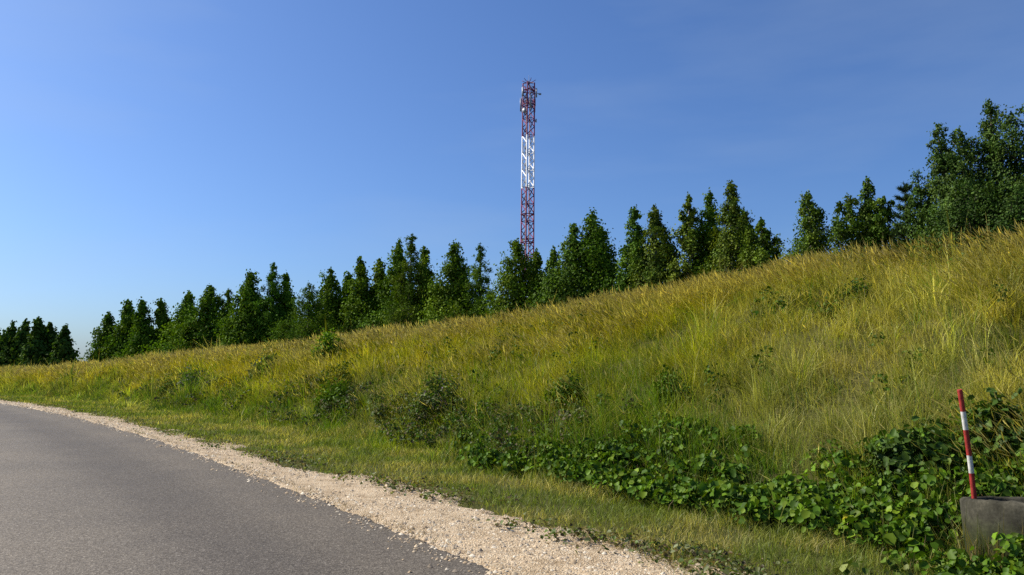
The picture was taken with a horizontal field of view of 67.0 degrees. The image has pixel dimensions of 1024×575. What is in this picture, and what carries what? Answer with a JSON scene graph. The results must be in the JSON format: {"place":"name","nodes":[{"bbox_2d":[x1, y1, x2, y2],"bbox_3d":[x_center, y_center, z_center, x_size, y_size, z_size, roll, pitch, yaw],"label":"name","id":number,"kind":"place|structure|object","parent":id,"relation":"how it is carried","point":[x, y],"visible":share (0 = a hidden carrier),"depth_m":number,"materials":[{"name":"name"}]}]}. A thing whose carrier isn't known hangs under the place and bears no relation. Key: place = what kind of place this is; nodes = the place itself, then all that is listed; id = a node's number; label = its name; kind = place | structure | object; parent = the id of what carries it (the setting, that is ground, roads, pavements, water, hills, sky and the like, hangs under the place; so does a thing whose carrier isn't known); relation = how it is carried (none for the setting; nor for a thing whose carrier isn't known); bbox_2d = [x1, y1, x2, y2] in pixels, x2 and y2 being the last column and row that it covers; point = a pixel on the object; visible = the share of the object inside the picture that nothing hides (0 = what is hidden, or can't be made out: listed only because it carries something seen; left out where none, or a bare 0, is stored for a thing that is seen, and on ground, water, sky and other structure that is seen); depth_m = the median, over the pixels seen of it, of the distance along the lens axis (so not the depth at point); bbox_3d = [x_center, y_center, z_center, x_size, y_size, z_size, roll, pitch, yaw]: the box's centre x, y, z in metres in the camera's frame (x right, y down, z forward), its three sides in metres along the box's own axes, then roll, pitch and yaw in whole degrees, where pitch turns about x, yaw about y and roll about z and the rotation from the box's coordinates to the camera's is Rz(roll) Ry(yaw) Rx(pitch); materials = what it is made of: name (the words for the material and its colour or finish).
{"place":"outdoors","nodes":[
{"label":"outdoors","id":0,"kind":"place"},
{"bbox_2d":[0,403,496,574],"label":"road","id":1,"kind":"structure","parent":0,"point":[79,497],"depth_m":6.78,"materials":[{"name":"grey asphalt"}]},
{"bbox_2d":[0,205,1023,569],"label":"tall grass","id":2,"kind":"structure","parent":0,"point":[912,275],"depth_m":13.45,"materials":[{"name":"green plant"}]},
{"bbox_2d":[0,267,1023,574],"bbox_3d":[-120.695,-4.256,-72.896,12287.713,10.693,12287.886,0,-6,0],"label":"ground","id":3,"kind":"structure","parent":0,"point":[652,531],"depth_m":10.22,"materials":[{"name":"green plant"}]},
{"bbox_2d":[0,320,17,367],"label":"poplar","id":4,"kind":"object","parent":3,"relation":"on","point":[9,333],"visible":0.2,"depth_m":71.25,"materials":[{"name":"green plant"}]},
{"bbox_2d":[0,341,26,366],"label":"poplar","id":5,"kind":"object","parent":3,"relation":"on","point":[15,358],"visible":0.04,"depth_m":69.95,"materials":[{"name":"green plant"}]},
{"bbox_2d":[0,318,31,366],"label":"poplar","id":6,"kind":"object","parent":3,"relation":"on","point":[19,338],"visible":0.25,"depth_m":70.52,"materials":[{"name":"green plant"}]},
{"bbox_2d":[9,316,54,367],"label":"poplar","id":7,"kind":"object","parent":3,"relation":"on","point":[33,348],"visible":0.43,"depth_m":69.02,"materials":[{"name":"green plant"}]},
{"bbox_2d":[43,322,58,358],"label":"poplar","id":8,"kind":"object","parent":3,"relation":"on","point":[52,330],"visible":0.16,"depth_m":70.30,"materials":[{"name":"green plant"}]},
{"bbox_2d":[38,323,80,366],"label":"poplar","id":9,"kind":"object","parent":3,"relation":"on","point":[63,350],"visible":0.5,"depth_m":67.56,"materials":[{"name":"green plant"}]},
{"bbox_2d":[78,311,116,361],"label":"young aspen","id":10,"kind":"object","parent":3,"relation":"on","point":[107,321],"visible":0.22,"depth_m":43.83,"materials":[{"name":"green plant"}]},
{"bbox_2d":[97,298,135,360],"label":"young aspen","id":11,"kind":"object","parent":3,"relation":"on","point":[120,334],"visible":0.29,"depth_m":43.13,"materials":[{"name":"green plant"}]},
{"bbox_2d":[104,296,160,361],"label":"young aspen","id":12,"kind":"object","parent":3,"relation":"on","point":[136,339],"visible":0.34,"depth_m":41.24,"materials":[{"name":"green plant"}]},
{"bbox_2d":[120,298,171,357],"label":"young aspen","id":13,"kind":"object","parent":3,"relation":"on","point":[161,313],"visible":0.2,"depth_m":41.61,"materials":[{"name":"green plant"}]},
{"bbox_2d":[133,290,196,358],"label":"young aspen","id":14,"kind":"object","parent":3,"relation":"on","point":[189,299],"visible":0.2,"depth_m":39.86,"materials":[{"name":"green plant"}]},
{"bbox_2d":[156,374,175,394],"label":"shrub","id":15,"kind":"object","parent":3,"relation":"on","point":[166,387],"visible":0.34,"depth_m":28.52,"materials":[{"name":"green plant"}]},
{"bbox_2d":[158,283,232,353],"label":"young aspen","id":16,"kind":"object","parent":3,"relation":"on","point":[200,327],"visible":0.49,"depth_m":38.22,"materials":[{"name":"green plant"}]},
{"bbox_2d":[176,362,215,388],"bbox_3d":[-11.654,3.303,28.281,1.951,1.477,1.287,-5,-8,43],"label":"herb clump","id":17,"kind":"object","parent":3,"relation":"on","point":[194,372],"visible":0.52,"depth_m":27.98,"materials":[{"name":"green plant"}]},
{"bbox_2d":[216,288,237,324],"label":"young aspen","id":18,"kind":"object","parent":3,"relation":"on","point":[229,299],"visible":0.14,"depth_m":39.30,"materials":[{"name":"green plant"}]},
{"bbox_2d":[202,269,270,347],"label":"young aspen","id":19,"kind":"object","parent":3,"relation":"on","point":[233,330],"visible":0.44,"depth_m":36.01,"materials":[{"name":"green plant"}]},
{"bbox_2d":[245,349,276,380],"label":"shrub","id":20,"kind":"object","parent":3,"relation":"on","point":[259,364],"visible":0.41,"depth_m":25.63,"materials":[{"name":"green plant"}]},
{"bbox_2d":[236,262,298,344],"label":"young aspen","id":21,"kind":"object","parent":3,"relation":"on","point":[272,287],"visible":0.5,"depth_m":35.85,"materials":[{"name":"green plant"}]},
{"bbox_2d":[257,270,299,345],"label":"young aspen","id":22,"kind":"object","parent":3,"relation":"on","point":[287,290],"visible":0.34,"depth_m":36.24,"materials":[{"name":"green plant"}]},
{"bbox_2d":[257,280,342,353],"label":"young aspen","id":23,"kind":"object","parent":3,"relation":"on","point":[311,307],"visible":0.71,"depth_m":30.23,"materials":[{"name":"green plant"}]},
{"bbox_2d":[290,267,347,341],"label":"young aspen","id":24,"kind":"object","parent":3,"relation":"on","point":[331,289],"visible":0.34,"depth_m":32.58,"materials":[{"name":"green plant"}]},
{"bbox_2d":[308,326,343,366],"bbox_3d":[-5.880,1.899,24.607,1.208,1.383,1.121,0,-6,0],"label":"shrub","id":25,"kind":"object","parent":3,"relation":"on","point":[329,336],"visible":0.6,"depth_m":24.41,"materials":[{"name":"green plant"}]},
{"bbox_2d":[310,372,358,413],"bbox_3d":[-4.444,2.688,19.193,1.174,1.153,1.531,0,-6,0],"label":"shrub","id":26,"kind":"object","parent":3,"relation":"on","point":[339,386],"visible":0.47,"depth_m":19.22,"materials":[{"name":"green plant"}]},
{"bbox_2d":[325,361,354,390],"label":"herb clump","id":27,"kind":"object","parent":3,"relation":"on","point":[338,376],"visible":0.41,"depth_m":20.40,"materials":[{"name":"green plant"}]},
{"bbox_2d":[337,271,353,321],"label":"young aspen","id":28,"kind":"object","parent":3,"relation":"on","point":[345,279],"visible":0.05,"depth_m":33.52,"materials":[{"name":"green plant"}]},
{"bbox_2d":[329,256,376,336],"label":"young aspen","id":29,"kind":"object","parent":3,"relation":"on","point":[360,295],"visible":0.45,"depth_m":30.93,"materials":[{"name":"green plant"}]},
{"bbox_2d":[0,400,749,574],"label":"gravel shoulder","id":30,"kind":"object","parent":3,"relation":"on","point":[543,560],"visible":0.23,"depth_m":6.69},
{"bbox_2d":[0,400,750,574],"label":"gravel stones","id":31,"kind":"object","parent":30,"relation":"on","point":[489,528],"visible":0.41,"depth_m":6.75,"materials":[{"name":"beige gravel"}]},
{"bbox_2d":[364,257,388,326],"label":"young aspen","id":32,"kind":"object","parent":3,"relation":"on","point":[379,269],"visible":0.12,"depth_m":32.09,"materials":[{"name":"green plant"}]},
{"bbox_2d":[353,238,415,332],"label":"young aspen","id":33,"kind":"object","parent":3,"relation":"on","point":[378,310],"visible":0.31,"depth_m":30.40,"materials":[{"name":"green plant"}]},
{"bbox_2d":[376,234,432,329],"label":"young aspen","id":34,"kind":"object","parent":3,"relation":"on","point":[407,287],"visible":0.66,"depth_m":28.48,"materials":[{"name":"green plant"}]},
{"bbox_2d":[392,246,438,324],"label":"young aspen","id":35,"kind":"object","parent":3,"relation":"on","point":[424,258],"visible":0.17,"depth_m":28.90,"materials":[{"name":"green plant"}]},
{"bbox_2d":[403,365,466,427],"bbox_3d":[-1.509,2.268,15.568,1.389,1.410,1.379,0,-6,0],"label":"shrub","id":36,"kind":"object","parent":3,"relation":"on","point":[433,397],"visible":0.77,"depth_m":15.39,"materials":[{"name":"green plant"}]},
{"bbox_2d":[401,239,490,332],"bbox_3d":[-2.123,0.198,27.117,3.531,3.903,3.601,-6,-8,44],"label":"young aspen","id":37,"kind":"object","parent":3,"relation":"on","point":[454,269],"visible":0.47,"depth_m":26.73,"materials":[{"name":"green plant"}]},
{"bbox_2d":[462,259,477,303],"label":"young aspen","id":38,"kind":"object","parent":3,"relation":"on","point":[468,274],"depth_m":29.87,"materials":[{"name":"green plant"}]},
{"bbox_2d":[450,242,499,321],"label":"young aspen","id":39,"kind":"object","parent":3,"relation":"on","point":[475,274],"visible":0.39,"depth_m":26.15,"materials":[{"name":"green plant"}]},
{"bbox_2d":[0,386,993,574],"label":"verge grass","id":40,"kind":"structure","parent":3,"relation":"on","point":[297,439],"depth_m":8.46,"materials":[{"name":"green plant"}]},
{"bbox_2d":[467,238,544,328],"bbox_3d":[0.166,0.082,24.369,3.146,3.311,3.654,0,-6,0],"label":"young aspen","id":41,"kind":"object","parent":3,"relation":"on","point":[511,282],"visible":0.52,"depth_m":23.99,"materials":[{"name":"green plant"}]},
{"bbox_2d":[520,78,540,296],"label":"lattice tower","id":42,"kind":"structure","parent":3,"relation":"on","point":[526,102],"depth_m":142.97,"materials":[{"name":"metal"}]},
{"bbox_2d":[522,248,545,304],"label":"young aspen","id":43,"kind":"object","parent":3,"relation":"on","point":[536,255],"visible":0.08,"depth_m":24.84,"materials":[{"name":"green plant"}]},
{"bbox_2d":[524,245,560,311],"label":"young birch","id":44,"kind":"object","parent":3,"relation":"on","point":[552,260],"visible":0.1,"depth_m":23.78,"materials":[{"name":"green plant"}]},
{"bbox_2d":[541,361,586,412],"bbox_3d":[0.878,1.762,13.499,0.747,0.956,0.920,3,-7,-29],"label":"shrub","id":45,"kind":"object","parent":3,"relation":"on","point":[564,392],"visible":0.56,"depth_m":13.37,"materials":[{"name":"green plant"}]},
{"bbox_2d":[531,223,606,309],"bbox_3d":[1.872,-0.313,23.145,3.035,3.310,2.730,0,-6,0],"label":"young birch","id":46,"kind":"object","parent":3,"relation":"on","point":[574,230],"visible":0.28,"depth_m":22.88,"materials":[{"name":"green plant"}]},
{"bbox_2d":[117,251,1023,574],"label":"leafy undergrowth","id":47,"kind":"object","parent":3,"relation":"on","point":[785,497],"visible":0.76,"depth_m":8.20,"materials":[{"name":"green plant"}]},
{"bbox_2d":[517,207,624,318],"bbox_3d":[2.352,-0.562,23.234,3.433,3.780,4.125,-5,-7,39],"label":"young aspen","id":48,"kind":"object","parent":3,"relation":"on","point":[594,235],"visible":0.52,"depth_m":22.65,"materials":[{"name":"green plant"}]},
{"bbox_2d":[566,226,625,302],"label":"young aspen","id":49,"kind":"object","parent":3,"relation":"on","point":[613,253],"visible":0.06,"depth_m":23.48,"materials":[{"name":"green plant"}]},
{"bbox_2d":[598,204,648,297],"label":"young birch","id":50,"kind":"object","parent":3,"relation":"on","point":[633,241],"visible":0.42,"depth_m":21.87,"materials":[{"name":"green plant"}]},
{"bbox_2d":[619,312,645,335],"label":"shrub","id":51,"kind":"object","parent":3,"relation":"on","point":[632,323],"visible":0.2,"depth_m":16.88,"materials":[{"name":"green plant"}]},
{"bbox_2d":[625,203,680,300],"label":"young birch","id":52,"kind":"object","parent":3,"relation":"on","point":[655,260],"visible":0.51,"depth_m":20.99,"materials":[{"name":"green plant"}]},
{"bbox_2d":[649,364,687,411],"bbox_3d":[2.409,1.564,11.925,0.508,0.764,0.834,3,-6,-25],"label":"shrub","id":53,"kind":"object","parent":3,"relation":"on","point":[663,379],"visible":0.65,"depth_m":11.87,"materials":[{"name":"green plant"}]},
{"bbox_2d":[662,192,715,292],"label":"young birch","id":54,"kind":"object","parent":3,"relation":"on","point":[690,246],"visible":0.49,"depth_m":20.48,"materials":[{"name":"green plant"}]},
{"bbox_2d":[679,187,721,287],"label":"young aspen","id":55,"kind":"object","parent":3,"relation":"on","point":[705,227],"visible":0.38,"depth_m":20.53,"materials":[{"name":"green plant"}]},
{"bbox_2d":[692,180,758,281],"bbox_3d":[5.585,-1.180,19.413,1.965,3.196,2.402,0,-6,0],"label":"young birch","id":56,"kind":"object","parent":3,"relation":"on","point":[729,242],"visible":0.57,"depth_m":19.39,"materials":[{"name":"green plant"}]},
{"bbox_2d":[741,208,773,256],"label":"young aspen","id":57,"kind":"object","parent":3,"relation":"on","point":[749,224],"visible":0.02,"depth_m":20.32,"materials":[{"name":"green plant"}]},
{"bbox_2d":[737,217,787,284],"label":"bushy tree","id":58,"kind":"object","parent":3,"relation":"on","point":[765,245],"visible":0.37,"depth_m":18.31,"materials":[{"name":"green plant"}]},
{"bbox_2d":[770,189,838,277],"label":"young birch","id":59,"kind":"object","parent":3,"relation":"on","point":[812,237],"visible":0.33,"depth_m":17.50,"materials":[{"name":"green plant"}]},
{"bbox_2d":[803,297,843,322],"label":"shrub","id":60,"kind":"object","parent":3,"relation":"on","point":[825,311],"visible":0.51,"depth_m":13.07,"materials":[{"name":"green plant"}]},
{"bbox_2d":[814,192,877,269],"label":"bushy tree","id":61,"kind":"object","parent":3,"relation":"on","point":[843,230],"visible":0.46,"depth_m":16.63,"materials":[{"name":"green plant"}]},
{"bbox_2d":[834,271,874,310],"bbox_3d":[5.915,0.146,13.458,0.638,0.815,0.867,6,-8,-44],"label":"shrub","id":62,"kind":"object","parent":3,"relation":"on","point":[857,290],"visible":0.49,"depth_m":13.32,"materials":[{"name":"green plant"}]},
{"bbox_2d":[845,176,894,264],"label":"young birch","id":63,"kind":"object","parent":3,"relation":"on","point":[868,197],"visible":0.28,"depth_m":16.75,"materials":[{"name":"green plant"}]},
{"bbox_2d":[854,195,904,264],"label":"bushy tree","id":64,"kind":"object","parent":3,"relation":"on","point":[882,216],"visible":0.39,"depth_m":16.29,"materials":[{"name":"green plant"}]},
{"bbox_2d":[888,181,918,258],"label":"young pine","id":65,"kind":"object","parent":3,"relation":"on","point":[905,189],"visible":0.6,"depth_m":15.62,"materials":[{"name":"green plant"}]},
{"bbox_2d":[853,416,959,490],"bbox_3d":[3.854,1.673,7.426,0.659,0.878,1.064,4,-7,-37],"label":"nettle clump","id":66,"kind":"object","parent":3,"relation":"on","point":[898,454],"visible":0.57,"depth_m":7.38,"materials":[{"name":"green plant"}]},
{"bbox_2d":[887,181,940,263],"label":"bushy tree","id":67,"kind":"object","parent":3,"relation":"on","point":[916,191],"visible":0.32,"depth_m":15.35,"materials":[{"name":"green plant"}]},
{"bbox_2d":[888,125,991,234],"bbox_3d":[9.017,-1.676,14.905,2.706,2.852,2.377,3,-6,-26],"label":"bushy tree","id":68,"kind":"object","parent":3,"relation":"on","point":[962,146],"visible":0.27,"depth_m":14.80,"materials":[{"name":"green plant"}]},
{"bbox_2d":[902,122,987,259],"bbox_3d":[8.577,-1.742,15.165,1.706,2.973,2.165,0,-6,0],"label":"young birch","id":69,"kind":"object","parent":3,"relation":"on","point":[939,168],"visible":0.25,"depth_m":15.04,"materials":[{"name":"green plant"}]},
{"bbox_2d":[899,175,1021,264],"bbox_3d":[8.322,-1.189,14.018,2.345,1.844,2.086,0,-6,0],"label":"bushy tree","id":70,"kind":"object","parent":3,"relation":"on","point":[962,200],"visible":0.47,"depth_m":13.92,"materials":[{"name":"green plant"}]},
{"bbox_2d":[939,508,1023,570],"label":"dry grass tuft","id":71,"kind":"object","parent":3,"relation":"on","point":[987,547],"visible":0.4,"depth_m":5.58,"materials":[{"name":"green plant"}]},
{"bbox_2d":[949,387,1023,484],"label":"nettle clump","id":72,"kind":"object","parent":3,"relation":"on","point":[1011,438],"visible":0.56,"depth_m":7.36,"materials":[{"name":"green plant"}]},
{"bbox_2d":[958,98,1023,233],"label":"young birch","id":73,"kind":"object","parent":3,"relation":"on","point":[988,126],"visible":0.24,"depth_m":14.68,"materials":[{"name":"green plant"}]},
{"bbox_2d":[960,496,1023,567],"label":"concrete ring","id":74,"kind":"object","parent":3,"relation":"on","point":[985,510],"visible":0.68,"depth_m":5.57,"materials":[{"name":"grey concrete"}]},
{"bbox_2d":[957,389,976,498],"bbox_3d":[3.458,1.335,5.850,0.175,1.125,0.043,4,-7,-32],"label":"marker pole","id":75,"kind":"object","parent":74,"relation":"attached to","point":[967,444],"visible":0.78,"depth_m":5.85,"materials":[{"name":"red paint"}]},
{"bbox_2d":[961,173,1023,253],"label":"bushy tree","id":76,"kind":"object","parent":3,"relation":"on","point":[1012,209],"visible":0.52,"depth_m":13.40,"materials":[{"name":"green plant"}]},
{"bbox_2d":[976,103,1023,218],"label":"bushy tree","id":77,"kind":"object","parent":3,"relation":"on","point":[1016,150],"visible":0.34,"depth_m":14.36,"materials":[{"name":"green plant"}]},
{"bbox_2d":[0,0,1023,360],"label":"sky","id":78,"kind":"structure","parent":0,"point":[152,150],"materials":[{"name":"blue"}]}
]}

